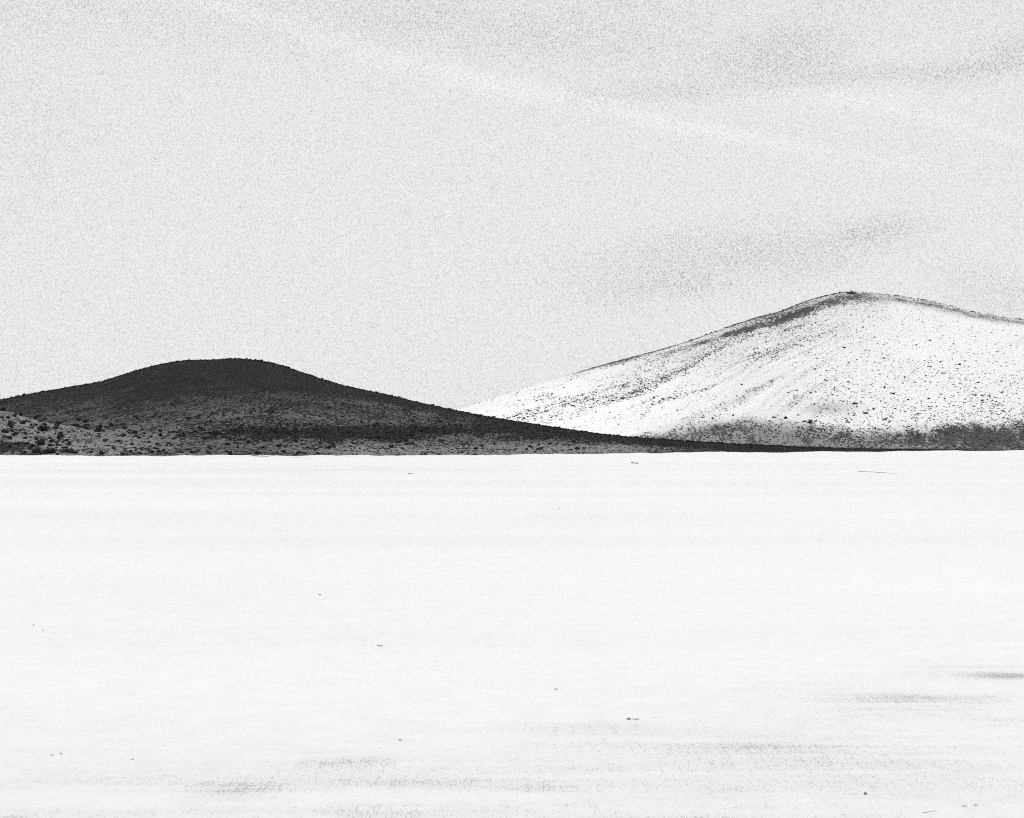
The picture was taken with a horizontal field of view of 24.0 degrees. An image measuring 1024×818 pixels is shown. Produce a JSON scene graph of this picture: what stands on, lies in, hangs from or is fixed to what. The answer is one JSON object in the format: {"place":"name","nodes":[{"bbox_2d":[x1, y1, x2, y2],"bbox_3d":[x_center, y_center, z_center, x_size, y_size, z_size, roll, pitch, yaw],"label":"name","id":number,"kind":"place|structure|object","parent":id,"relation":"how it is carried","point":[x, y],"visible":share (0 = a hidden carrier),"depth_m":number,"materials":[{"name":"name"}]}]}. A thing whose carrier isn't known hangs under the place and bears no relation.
{"place":"outdoors","nodes":[
{"label":"outdoors","id":0,"kind":"place"},
{"bbox_2d":[0,411,201,455],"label":"knoll","id":1,"kind":"structure","parent":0,"point":[90,439],"depth_m":464.33,"materials":[{"name":"soil"}]},
{"bbox_2d":[32,448,40,452],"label":"shrub","id":2,"kind":"object","parent":1,"relation":"on","point":[37,450],"visible":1,"depth_m":414.57,"materials":[{"name":"black plant"}]},
{"bbox_2d":[35,439,44,444],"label":"shrub","id":3,"kind":"object","parent":1,"relation":"on","point":[40,442],"visible":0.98,"depth_m":439.61,"materials":[{"name":"black plant"}]},
{"bbox_2d":[37,425,47,430],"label":"shrub","id":4,"kind":"object","parent":1,"relation":"on","point":[43,428],"visible":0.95,"depth_m":494.72,"materials":[{"name":"black plant"}]},
{"bbox_2d":[44,447,57,452],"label":"shrub","id":5,"kind":"object","parent":1,"relation":"on","point":[51,450],"visible":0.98,"depth_m":412.75,"materials":[{"name":"black plant"}]},
{"bbox_2d":[0,413,203,455],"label":"scrub cover","id":6,"kind":"object","parent":1,"relation":"on","point":[3,445],"visible":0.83,"depth_m":461.02,"materials":[{"name":"black plant"}]},
{"bbox_2d":[0,359,991,455],"bbox_3d":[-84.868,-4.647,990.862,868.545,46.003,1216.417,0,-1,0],"label":"hill","id":7,"kind":"structure","parent":0,"point":[165,374],"depth_m":727.20,"materials":[{"name":"soil"}]},
{"bbox_2d":[127,429,136,433],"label":"shrub","id":8,"kind":"object","parent":7,"relation":"on","point":[133,431],"visible":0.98,"depth_m":591.59,"materials":[{"name":"black plant"}]},
{"bbox_2d":[0,358,920,454],"bbox_3d":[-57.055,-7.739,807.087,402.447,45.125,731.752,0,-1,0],"label":"scrub cover","id":9,"kind":"object","parent":7,"relation":"on","point":[393,432],"visible":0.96,"depth_m":684.54,"materials":[{"name":"black plant"}]},
{"bbox_2d":[0,450,1023,817],"bbox_3d":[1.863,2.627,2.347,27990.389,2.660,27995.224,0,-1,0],"label":"ground","id":10,"kind":"structure","parent":0,"point":[788,634],"depth_m":21.57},
{"bbox_2d":[0,0,1023,409],"label":"sky","id":11,"kind":"structure","parent":0,"point":[454,204],"materials":[{"name":"white"}]},
{"bbox_2d":[458,291,1023,450],"bbox_3d":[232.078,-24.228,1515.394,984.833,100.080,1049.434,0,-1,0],"label":"hill","id":12,"kind":"structure","parent":0,"point":[764,401],"depth_m":1231.28,"materials":[{"name":"white snow"}]},
{"bbox_2d":[470,291,1023,450],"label":"scrub cover","id":13,"kind":"object","parent":12,"relation":"on","point":[880,435],"visible":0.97,"depth_m":1153.34,"materials":[{"name":"grey plant"}]}
]}

